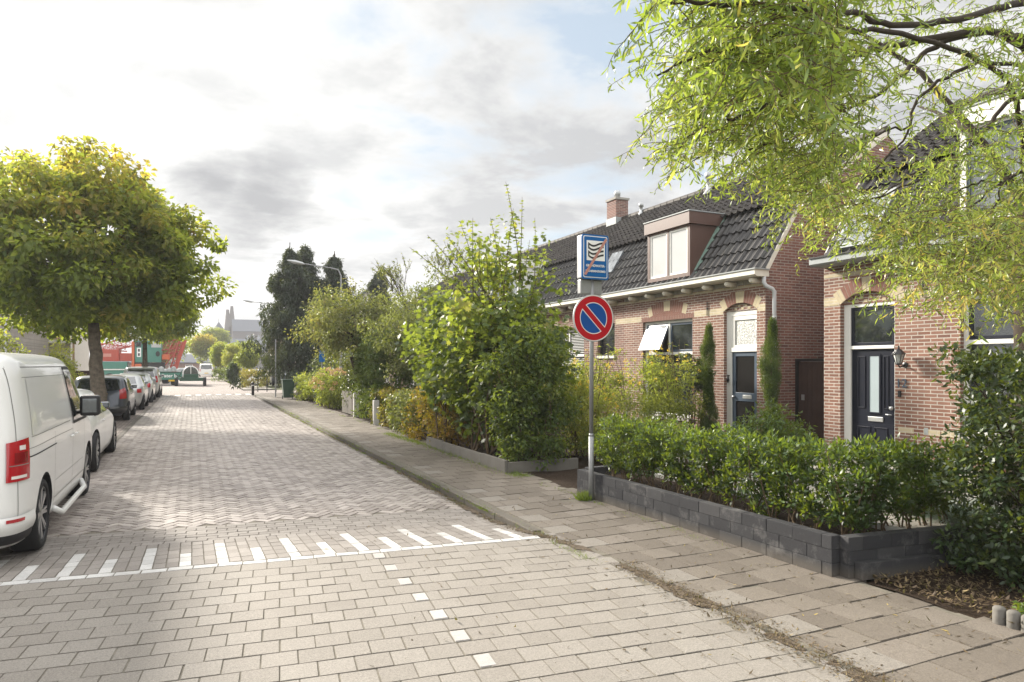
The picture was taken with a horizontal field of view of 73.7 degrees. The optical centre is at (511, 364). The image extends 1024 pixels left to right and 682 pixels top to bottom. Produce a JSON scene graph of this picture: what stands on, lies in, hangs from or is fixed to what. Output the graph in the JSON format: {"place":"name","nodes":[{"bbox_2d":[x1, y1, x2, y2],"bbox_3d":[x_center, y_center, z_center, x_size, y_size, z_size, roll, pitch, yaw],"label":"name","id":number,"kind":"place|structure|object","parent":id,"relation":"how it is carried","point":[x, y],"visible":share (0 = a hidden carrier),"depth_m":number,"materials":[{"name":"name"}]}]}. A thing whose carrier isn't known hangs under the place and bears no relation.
{"place":"outdoors","nodes":[
{"label":"outdoors","id":0,"kind":"place"},
{"bbox_2d":[48,327,88,370],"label":"white building","id":1,"kind":"structure","parent":0,"point":[80,355],"depth_m":43.14,"materials":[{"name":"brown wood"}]},
{"bbox_2d":[113,397,157,435],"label":"parking lane","id":2,"kind":"structure","parent":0,"point":[121,424],"depth_m":22.18,"materials":[{"name":"brick"}]},
{"bbox_2d":[0,352,100,551],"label":"panel van","id":3,"kind":"object","parent":2,"relation":"on","point":[46,410],"visible":1,"depth_m":6.62,"materials":[{"name":"white metal"}]},
{"bbox_2d":[77,389,116,470],"bbox_3d":[-8.512,1.130,12.634,1.821,1.390,4.399,0,0,-25],"label":"parked car","id":4,"kind":"object","parent":2,"relation":"on","point":[104,430],"visible":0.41,"depth_m":12.40,"materials":[{"name":"white metal"}]},
{"bbox_2d":[74,375,136,419],"bbox_3d":[-13.851,1.090,23.201,1.840,1.470,3.831,0,0,-25],"label":"parked car","id":5,"kind":"object","parent":2,"relation":"on","point":[121,399],"visible":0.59,"depth_m":21.94,"materials":[{"name":"metal"}]},
{"bbox_2d":[112,374,148,409],"bbox_3d":[-16.211,1.115,28.484,1.773,1.420,4.161,0,0,-25],"label":"parked car","id":6,"kind":"object","parent":2,"relation":"on","point":[141,395],"visible":0.42,"depth_m":27.50,"materials":[{"name":"silver metal"}]},
{"bbox_2d":[121,373,155,402],"bbox_3d":[-18.549,1.115,33.579,1.798,1.420,4.149,0,0,-25],"label":"parked car","id":7,"kind":"object","parent":2,"relation":"on","point":[151,385],"visible":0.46,"depth_m":32.73,"materials":[{"name":"silver metal"}]},
{"bbox_2d":[124,367,163,396],"bbox_3d":[-20.892,0.975,38.638,2.100,1.700,4.500,0,0,-25],"label":"parked car","id":8,"kind":"object","parent":2,"relation":"on","point":[154,372],"visible":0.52,"depth_m":37.05,"materials":[{"name":"silver metal"}]},
{"bbox_2d":[95,287,206,366],"bbox_3d":[-20.558,-1.917,38.013,6.548,7.566,7.102,0,0,-25],"label":"linden tree","id":9,"kind":"object","parent":2,"relation":"on","point":[180,330],"visible":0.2,"depth_m":37.69,"materials":[{"name":"green plant"}]},
{"bbox_2d":[162,375,248,394],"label":"road","id":10,"kind":"structure","parent":0,"point":[211,387],"depth_m":51.53,"materials":[{"name":"grey brick"}]},
{"bbox_2d":[101,337,186,383],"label":"mobile crane","id":11,"kind":"object","parent":10,"relation":"on","point":[156,357],"visible":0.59,"depth_m":64.03,"materials":[{"name":"red paint"}]},
{"bbox_2d":[140,335,191,368],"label":"tree","id":12,"kind":"object","parent":10,"relation":"on","point":[187,345],"visible":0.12,"depth_m":88.75,"materials":[{"name":"green plant"}]},
{"bbox_2d":[158,366,182,384],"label":"green trailer","id":13,"kind":"object","parent":10,"relation":"on","point":[169,375],"visible":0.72,"depth_m":59.14,"materials":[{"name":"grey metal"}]},
{"bbox_2d":[174,366,205,385],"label":"wheeled machine","id":14,"kind":"object","parent":10,"relation":"on","point":[190,373],"visible":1,"depth_m":57.39,"materials":[{"name":"green metal"}]},
{"bbox_2d":[186,333,217,363],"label":"tree","id":15,"kind":"object","parent":10,"relation":"on","point":[201,344],"visible":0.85,"depth_m":112.80,"materials":[{"name":"green plant"}]},
{"bbox_2d":[208,341,227,378],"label":"tree","id":16,"kind":"object","parent":10,"relation":"on","point":[215,358],"visible":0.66,"depth_m":79.32,"materials":[{"name":"green plant"}]},
{"bbox_2d":[216,373,271,389],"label":"footpath","id":17,"kind":"structure","parent":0,"point":[255,387],"depth_m":51.69,"materials":[{"name":"tile"}]},
{"bbox_2d":[220,343,241,367],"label":"tree","id":18,"kind":"object","parent":17,"relation":"on","point":[233,349],"visible":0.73,"depth_m":71.69,"materials":[{"name":"green plant"}]},
{"bbox_2d":[233,348,260,368],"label":"tree","id":19,"kind":"object","parent":17,"relation":"on","point":[253,361],"visible":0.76,"depth_m":61.22,"materials":[{"name":"green plant"}]},
{"bbox_2d":[47,394,459,536],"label":"road","id":20,"kind":"structure","parent":0,"point":[201,460],"depth_m":11.05,"materials":[{"name":"grey brick"}]},
{"bbox_2d":[0,395,855,681],"bbox_3d":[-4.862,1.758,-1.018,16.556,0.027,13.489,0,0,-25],"label":"junction paving","id":21,"kind":"structure","parent":0,"point":[218,653],"depth_m":4.56,"materials":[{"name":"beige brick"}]},
{"bbox_2d":[0,135,237,409],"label":"linden tree","id":22,"kind":"object","parent":21,"relation":"on","point":[84,276],"visible":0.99,"depth_m":19.20,"materials":[{"name":"green plant"}]},
{"bbox_2d":[0,508,486,555],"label":"course bricks","id":23,"kind":"object","parent":21,"relation":"on","point":[116,539],"visible":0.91,"depth_m":7.50,"materials":[{"name":"grey brick"}]},
{"bbox_2d":[0,536,539,585],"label":"marking line","id":24,"kind":"object","parent":21,"relation":"on","point":[232,563],"visible":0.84,"depth_m":6.04,"materials":[{"name":"white paint"}]},
{"bbox_2d":[0,519,548,581],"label":"ramp paving","id":25,"kind":"structure","parent":21,"relation":"on","point":[10,570],"depth_m":6.65,"materials":[{"name":"brick"}]},
{"bbox_2d":[0,525,521,580],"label":"marking stripes","id":26,"kind":"object","parent":25,"relation":"on","point":[146,564],"visible":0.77,"depth_m":6.46,"materials":[{"name":"white paint"}]},
{"bbox_2d":[251,395,460,506],"bbox_3d":[-8.465,1.834,25.458,0.105,0.026,36.898,0,0,-25],"label":"road gutter","id":27,"kind":"object","parent":21,"relation":"on","point":[403,476],"visible":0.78,"depth_m":13.38,"materials":[{"name":"brick"}]},
{"bbox_2d":[280,409,912,681],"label":"leaf litter","id":28,"kind":"object","parent":27,"relation":"on","point":[747,621],"visible":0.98,"depth_m":4.73,"materials":[{"name":"brown plant"}]},
{"bbox_2d":[373,553,517,681],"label":"marking squares","id":29,"kind":"structure","parent":21,"relation":"on","point":[485,660],"depth_m":4.73,"materials":[{"name":"white paint"}]},
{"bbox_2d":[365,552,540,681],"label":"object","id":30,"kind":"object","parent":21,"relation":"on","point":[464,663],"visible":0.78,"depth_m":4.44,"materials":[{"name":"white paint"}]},
{"bbox_2d":[247,497,1019,681],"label":"fallen leaves","id":31,"kind":"object","parent":21,"relation":"on","point":[705,602],"visible":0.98,"depth_m":5.05,"materials":[{"name":"brown plant"}]},
{"bbox_2d":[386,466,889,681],"bbox_3d":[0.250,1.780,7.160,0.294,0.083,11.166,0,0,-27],"label":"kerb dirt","id":32,"kind":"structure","parent":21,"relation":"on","point":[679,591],"depth_m":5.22,"materials":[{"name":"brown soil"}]},
{"bbox_2d":[547,533,850,677],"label":"gutter bricks","id":33,"kind":"object","parent":21,"relation":"on","point":[823,661],"visible":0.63,"depth_m":4.55,"materials":[{"name":"grey brick"}]},
{"bbox_2d":[0,0,1023,356],"label":"sky","id":34,"kind":"structure","parent":0,"point":[362,131],"materials":[{"name":"white"}]},
{"bbox_2d":[160,369,997,591],"bbox_3d":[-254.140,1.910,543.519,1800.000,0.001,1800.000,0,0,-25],"label":"ground","id":35,"kind":"structure","parent":0,"point":[273,387],"depth_m":51.92,"materials":[{"name":"grey"}]},
{"bbox_2d":[0,310,52,354],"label":"house","id":36,"kind":"structure","parent":35,"relation":"on","point":[34,343],"depth_m":31.84,"materials":[{"name":"grey brick"}]},
{"bbox_2d":[103,354,213,373],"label":"house","id":37,"kind":"structure","parent":35,"relation":"on","point":[190,360],"depth_m":122.23,"materials":[{"name":"brick"}]},
{"bbox_2d":[199,326,232,367],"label":"tree","id":38,"kind":"object","parent":35,"relation":"on","point":[222,335],"visible":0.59,"depth_m":149.39,"materials":[{"name":"green plant"}]},
{"bbox_2d":[225,360,240,384],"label":"topiary hedge","id":39,"kind":"object","parent":35,"relation":"on","point":[231,371],"visible":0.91,"depth_m":61.80,"materials":[{"name":"green plant"}]},
{"bbox_2d":[214,306,269,368],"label":"church","id":40,"kind":"structure","parent":35,"relation":"on","point":[240,330],"depth_m":255.56,"materials":[{"name":"stone"}]},
{"bbox_2d":[238,368,270,387],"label":"hedge","id":41,"kind":"object","parent":35,"relation":"on","point":[245,373],"visible":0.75,"depth_m":51.26,"materials":[{"name":"green plant"}]},
{"bbox_2d":[350,271,396,352],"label":"conifer","id":42,"kind":"object","parent":35,"relation":"on","point":[372,285],"visible":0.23,"depth_m":46.16,"materials":[{"name":"green plant"}]},
{"bbox_2d":[253,394,540,531],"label":"kerb","id":43,"kind":"structure","parent":35,"relation":"on","point":[507,519],"depth_m":10.19,"materials":[{"name":"grey concrete"}]},
{"bbox_2d":[612,126,898,441],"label":"terraced house","id":44,"kind":"structure","parent":35,"relation":"on","point":[702,265],"depth_m":15.71,"materials":[{"name":"brick"}]},
{"bbox_2d":[639,318,692,421],"bbox_3d":[4.028,0.135,17.537,0.557,2.530,2.080,0,0,-25],"label":"window","id":45,"kind":"structure","parent":44,"relation":"in","point":[673,330],"depth_m":17.51,"materials":[{"name":"white paint"}]},
{"bbox_2d":[732,352,756,430],"bbox_3d":[5.167,0.710,15.161,0.095,1.980,0.770,0,0,-25],"label":"door","id":46,"kind":"structure","parent":44,"relation":"in","point":[744,370],"depth_m":15.20,"materials":[{"name":"blue paint"}]},
{"bbox_2d":[795,359,823,444],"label":"garden gate","id":47,"kind":"structure","parent":44,"relation":"attached to","point":[809,388],"depth_m":14.52,"materials":[{"name":"brown wood"}]},
{"bbox_2d":[808,81,1023,471],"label":"detached house","id":48,"kind":"structure","parent":35,"relation":"on","point":[878,379],"depth_m":12.06,"materials":[{"name":"brick"}]},
{"bbox_2d":[852,349,894,457],"bbox_3d":[6.513,0.710,12.329,0.105,1.960,0.860,0,0,-25],"label":"door","id":49,"kind":"structure","parent":48,"relation":"in","point":[873,370],"depth_m":12.31,"materials":[{"name":"blue paint"}]},
{"bbox_2d":[957,293,1013,440],"bbox_3d":[7.703,0.055,9.856,0.405,2.290,2.290,0,0,-25],"label":"window","id":50,"kind":"structure","parent":48,"relation":"in","point":[1004,336],"depth_m":10.55,"materials":[{"name":"white paint"}]},
{"bbox_2d":[254,393,1023,681],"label":"footpath","id":51,"kind":"structure","parent":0,"point":[916,648],"depth_m":5.48,"materials":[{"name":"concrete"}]},
{"bbox_2d":[281,379,294,398],"bbox_3d":[-11.308,1.250,34.453,0.620,1.000,0.759,0,0,-25],"label":"wheelie bin","id":52,"kind":"object","parent":51,"relation":"on","point":[287,388],"visible":0.88,"depth_m":34.19,"materials":[{"name":"green plastic"}]},
{"bbox_2d":[378,431,531,477],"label":"verge grass","id":53,"kind":"structure","parent":51,"relation":"on","point":[451,454],"depth_m":13.30,"materials":[{"name":"green plant"}]},
{"bbox_2d":[273,404,722,562],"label":"kerb weeds","id":54,"kind":"object","parent":51,"relation":"on","point":[479,507],"visible":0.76,"depth_m":9.74,"materials":[{"name":"green plant"}]},
{"bbox_2d":[573,234,613,499],"bbox_3d":[1.033,0.068,8.816,0.606,3.464,0.154,0,0,-25],"label":"sign post","id":55,"kind":"object","parent":51,"relation":"on","point":[593,318],"visible":0.99,"depth_m":8.78,"materials":[{"name":"grey metal"}]},
{"bbox_2d":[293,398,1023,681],"bbox_3d":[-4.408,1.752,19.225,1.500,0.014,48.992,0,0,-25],"label":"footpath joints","id":56,"kind":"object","parent":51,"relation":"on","point":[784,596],"visible":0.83,"depth_m":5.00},
{"bbox_2d":[294,393,1023,564],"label":"garden soil","id":57,"kind":"structure","parent":0,"point":[566,478],"depth_m":12.22,"materials":[{"name":"brown soil"}]},
{"bbox_2d":[229,242,335,394],"bbox_3d":[-13.017,-2.591,39.052,6.135,8.688,5.925,0,0,-25],"label":"conifer","id":58,"kind":"object","parent":57,"relation":"on","point":[290,277],"visible":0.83,"depth_m":38.01,"materials":[{"name":"green plant"}]},
{"bbox_2d":[240,244,352,388],"bbox_3d":[-12.361,-2.700,39.965,5.900,8.924,5.864,0,0,26],"label":"conifer","id":59,"kind":"object","parent":57,"relation":"on","point":[306,254],"visible":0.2,"depth_m":39.28,"materials":[{"name":"green plant"}]},
{"bbox_2d":[291,371,319,400],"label":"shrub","id":60,"kind":"object","parent":57,"relation":"on","point":[302,387],"visible":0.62,"depth_m":33.17,"materials":[{"name":"green plant"}]},
{"bbox_2d":[279,251,357,371],"bbox_3d":[-10.916,-2.468,40.615,4.983,8.458,4.912,0,0,-9],"label":"conifer","id":61,"kind":"object","parent":57,"relation":"on","point":[332,277],"visible":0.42,"depth_m":39.89,"materials":[{"name":"green plant"}]},
{"bbox_2d":[304,366,352,408],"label":"hydrangea","id":62,"kind":"object","parent":57,"relation":"on","point":[328,397],"visible":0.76,"depth_m":27.03,"materials":[{"name":"green plant"}]},
{"bbox_2d":[306,349,355,400],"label":"laurel bush","id":63,"kind":"object","parent":57,"relation":"on","point":[326,364],"visible":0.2,"depth_m":31.19,"materials":[{"name":"green plant"}]},
{"bbox_2d":[284,277,402,417],"bbox_3d":[-5.285,-0.534,23.039,3.957,4.658,4.044,0,0,-38],"label":"apple tree","id":64,"kind":"object","parent":57,"relation":"on","point":[332,333],"visible":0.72,"depth_m":22.04,"materials":[{"name":"green plant"}]},
{"bbox_2d":[342,390,351,413],"bbox_3d":[-5.830,1.330,24.237,0.070,0.800,1.750,0,0,-25],"label":"picket fence","id":65,"kind":"object","parent":57,"relation":"on","point":[346,409],"visible":0.84,"depth_m":24.27,"materials":[{"name":"grey wood"}]},
{"bbox_2d":[335,354,391,411],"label":"laurel bush","id":66,"kind":"object","parent":57,"relation":"on","point":[347,378],"visible":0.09,"depth_m":24.70,"materials":[{"name":"green plant"}]},
{"bbox_2d":[346,329,422,419],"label":"conifer hedge","id":67,"kind":"object","parent":57,"relation":"on","point":[363,368],"visible":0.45,"depth_m":20.88,"materials":[{"name":"green plant"}]},
{"bbox_2d":[366,384,420,428],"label":"beech hedge","id":68,"kind":"object","parent":57,"relation":"on","point":[385,391],"visible":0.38,"depth_m":18.89,"materials":[{"name":"green plant"}]},
{"bbox_2d":[347,267,458,417],"bbox_3d":[-2.664,-0.489,19.830,3.912,4.584,4.206,0,0,11],"label":"olive tree","id":69,"kind":"object","parent":57,"relation":"on","point":[409,320],"visible":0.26,"depth_m":19.17,"materials":[{"name":"green plant"}]},
{"bbox_2d":[382,388,434,434],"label":"beech hedge","id":70,"kind":"object","parent":57,"relation":"on","point":[398,416],"visible":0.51,"depth_m":17.27,"materials":[{"name":"green plant"}]},
{"bbox_2d":[354,239,469,320],"bbox_3d":[-3.042,-1.075,21.468,3.366,5.656,3.858,0,0,-25],"label":"bare tree","id":71,"kind":"object","parent":57,"relation":"on","point":[385,271],"visible":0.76,"depth_m":21.28,"materials":[{"name":"green plant"}]},
{"bbox_2d":[389,266,483,388],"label":"terraced house","id":72,"kind":"structure","parent":57,"relation":"on","point":[466,276],"depth_m":39.52,"materials":[{"name":"brick"}]},
{"bbox_2d":[398,386,483,445],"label":"beech hedge","id":73,"kind":"object","parent":57,"relation":"on","point":[432,430],"visible":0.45,"depth_m":15.18,"materials":[{"name":"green plant"}]},
{"bbox_2d":[391,284,503,447],"bbox_3d":[-1.234,0.045,14.454,2.726,3.478,3.079,0,0,14],"label":"maple shrub","id":74,"kind":"object","parent":57,"relation":"on","point":[426,337],"visible":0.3,"depth_m":14.13,"materials":[{"name":"green plant"}]},
{"bbox_2d":[423,244,541,382],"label":"terraced house","id":75,"kind":"structure","parent":57,"relation":"on","point":[532,250],"depth_m":32.99,"materials":[{"name":"brick"}]},
{"bbox_2d":[412,185,583,459],"bbox_3d":[-0.385,-0.736,12.987,3.060,5.251,3.817,0,0,-25],"label":"maple shrub","id":76,"kind":"object","parent":57,"relation":"on","point":[485,336],"visible":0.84,"depth_m":12.60,"materials":[{"name":"green plant"}]},
{"bbox_2d":[426,436,577,472],"bbox_3d":[-0.359,1.673,13.104,1.350,0.253,4.106,0,0,-25],"label":"edging board","id":77,"kind":"object","parent":57,"relation":"on","point":[500,464],"visible":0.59,"depth_m":11.46,"materials":[{"name":"concrete"}]},
{"bbox_2d":[478,311,585,471],"bbox_3d":[0.318,0.469,11.640,1.889,2.758,1.526,0,0,-25],"label":"hornbeam bush","id":78,"kind":"object","parent":57,"relation":"on","point":[542,363],"visible":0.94,"depth_m":11.38,"materials":[{"name":"green plant"}]},
{"bbox_2d":[480,222,605,385],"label":"terraced house","id":79,"kind":"structure","parent":57,"relation":"on","point":[559,247],"depth_m":27.04,"materials":[{"name":"brick"}]},
{"bbox_2d":[537,364,629,457],"bbox_3d":[1.268,0.931,13.066,1.841,1.878,2.118,0,0,-25],"label":"flowering shrub","id":80,"kind":"object","parent":57,"relation":"on","point":[598,403],"visible":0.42,"depth_m":12.85,"materials":[{"name":"green plant"}]},
{"bbox_2d":[561,344,650,445],"bbox_3d":[1.720,0.669,14.805,2.050,2.388,2.513,0,0,-25],"label":"flowering shrub","id":81,"kind":"object","parent":57,"relation":"on","point":[617,382],"visible":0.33,"depth_m":14.43,"materials":[{"name":"green plant"}]},
{"bbox_2d":[529,171,723,420],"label":"terraced house","id":82,"kind":"structure","parent":57,"relation":"on","point":[623,230],"depth_m":21.58,"materials":[{"name":"brick"}]},
{"bbox_2d":[562,329,583,387],"bbox_3d":[1.928,0.135,22.207,0.405,2.530,2.160,0,0,-25],"label":"window","id":83,"kind":"structure","parent":82,"relation":"in","point":[578,343],"depth_m":21.80,"materials":[{"name":"white paint"}]},
{"bbox_2d":[597,323,614,357],"bbox_3d":[2.816,-0.690,20.083,0.215,1.020,0.960,0,0,-25],"label":"window","id":84,"kind":"structure","parent":82,"relation":"in","point":[609,339],"depth_m":20.11,"materials":[{"name":"black glass"}]},
{"bbox_2d":[577,407,707,463],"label":"shrub","id":85,"kind":"object","parent":57,"relation":"on","point":[587,436],"visible":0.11,"depth_m":11.74,"materials":[{"name":"green plant"}]},
{"bbox_2d":[618,339,710,430],"bbox_3d":[3.399,0.601,15.046,1.945,2.347,2.225,0,0,1],"label":"flowering shrub","id":86,"kind":"object","parent":57,"relation":"on","point":[656,376],"visible":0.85,"depth_m":14.75,"materials":[{"name":"green plant"}]},
{"bbox_2d":[697,322,721,443],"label":"italian cypress","id":87,"kind":"object","parent":57,"relation":"on","point":[711,416],"visible":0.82,"depth_m":14.93,"materials":[{"name":"green plant"}]},
{"bbox_2d":[756,316,783,443],"bbox_3d":[4.997,0.394,13.162,0.586,2.753,0.540,0,0,1],"label":"italian cypress","id":88,"kind":"object","parent":57,"relation":"on","point":[770,381],"visible":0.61,"depth_m":13.10,"materials":[{"name":"green plant"}]},
{"bbox_2d":[726,397,829,475],"bbox_3d":[3.837,1.124,9.834,1.576,1.318,1.552,0,0,16],"label":"rhododendron","id":89,"kind":"object","parent":57,"relation":"on","point":[769,415],"visible":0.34,"depth_m":9.66,"materials":[{"name":"green plant"}]},
{"bbox_2d":[577,465,979,578],"bbox_3d":[2.465,1.587,7.710,1.600,0.343,4.480,0,0,-25],"label":"block planter","id":90,"kind":"object","parent":57,"relation":"on","point":[810,548],"visible":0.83,"depth_m":6.26,"materials":[{"name":"grey concrete"}]},
{"bbox_2d":[601,0,1023,511],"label":"curly willow","id":91,"kind":"object","parent":57,"relation":"on","point":[741,61],"visible":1,"depth_m":5.05,"materials":[{"name":"green plant"}]},
{"bbox_2d":[609,470,883,534],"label":"planter soil","id":92,"kind":"structure","parent":0,"point":[809,521],"depth_m":7.38,"materials":[{"name":"brown soil"}]},
{"bbox_2d":[639,470,903,530],"bbox_3d":[2.654,1.520,7.782,0.060,0.100,3.937,0,0,-27],"label":"path edging","id":93,"kind":"object","parent":92,"relation":"on","point":[889,527],"visible":0.1,"depth_m":6.85,"materials":[{"name":"concrete"}]},
{"bbox_2d":[593,411,978,534],"bbox_3d":[2.737,1.065,7.816,2.061,0.939,4.216,0,0,-25],"label":"clipped hedge","id":94,"kind":"object","parent":92,"relation":"on","point":[855,507],"visible":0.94,"depth_m":6.45,"materials":[{"name":"green plant"}]},
{"bbox_2d":[597,453,1021,533],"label":"garden path","id":95,"kind":"structure","parent":0,"point":[814,467],"depth_m":10.93,"materials":[{"name":"tile"}]},
{"bbox_2d":[650,464,1006,528],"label":"garden terrace","id":96,"kind":"structure","parent":0,"point":[914,523],"depth_m":6.65,"materials":[{"name":"tile"}]},
{"bbox_2d":[891,493,1015,527],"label":"ornamental grass","id":97,"kind":"object","parent":96,"relation":"on","point":[950,515],"depth_m":6.56,"materials":[{"name":"green plant"}]},
{"bbox_2d":[868,556,1023,618],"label":"bed soil","id":98,"kind":"structure","parent":0,"point":[966,610],"depth_m":5.28,"materials":[{"name":"brown soil"}]},
{"bbox_2d":[855,548,984,580],"bbox_3d":[3.466,1.680,5.750,1.372,0.140,0.069,0,0,-17],"label":"curb strip","id":99,"kind":"object","parent":98,"relation":"on","point":[868,569],"visible":0.6,"depth_m":5.64,"materials":[{"name":"grey concrete"}]},
{"bbox_2d":[873,552,1023,622],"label":"bed litter","id":100,"kind":"object","parent":98,"relation":"on","point":[993,597],"visible":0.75,"depth_m":5.24,"materials":[{"name":"brown plant"}]},
{"bbox_2d":[927,338,1023,592],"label":"glossy bush","id":101,"kind":"object","parent":98,"relation":"on","point":[999,454],"visible":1,"depth_m":5.52,"materials":[{"name":"green plant"}]},
{"bbox_2d":[992,605,1023,632],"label":"log edging","id":102,"kind":"object","parent":98,"relation":"on","point":[1000,613],"visible":1,"depth_m":4.53,"materials":[{"name":"wood"}]},
{"label":"left pavement","id":103,"kind":"structure","parent":0,"visible":0},
{"bbox_2d":[0,329,30,353],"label":"garden bush","id":104,"kind":"object","parent":103,"relation":"on","point":[2,340],"visible":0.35,"depth_m":22.32,"materials":[{"name":"green plant"}]},
{"bbox_2d":[39,342,84,379],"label":"garden bush","id":105,"kind":"object","parent":103,"relation":"on","point":[72,369],"visible":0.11,"depth_m":26.44,"materials":[{"name":"green plant"}]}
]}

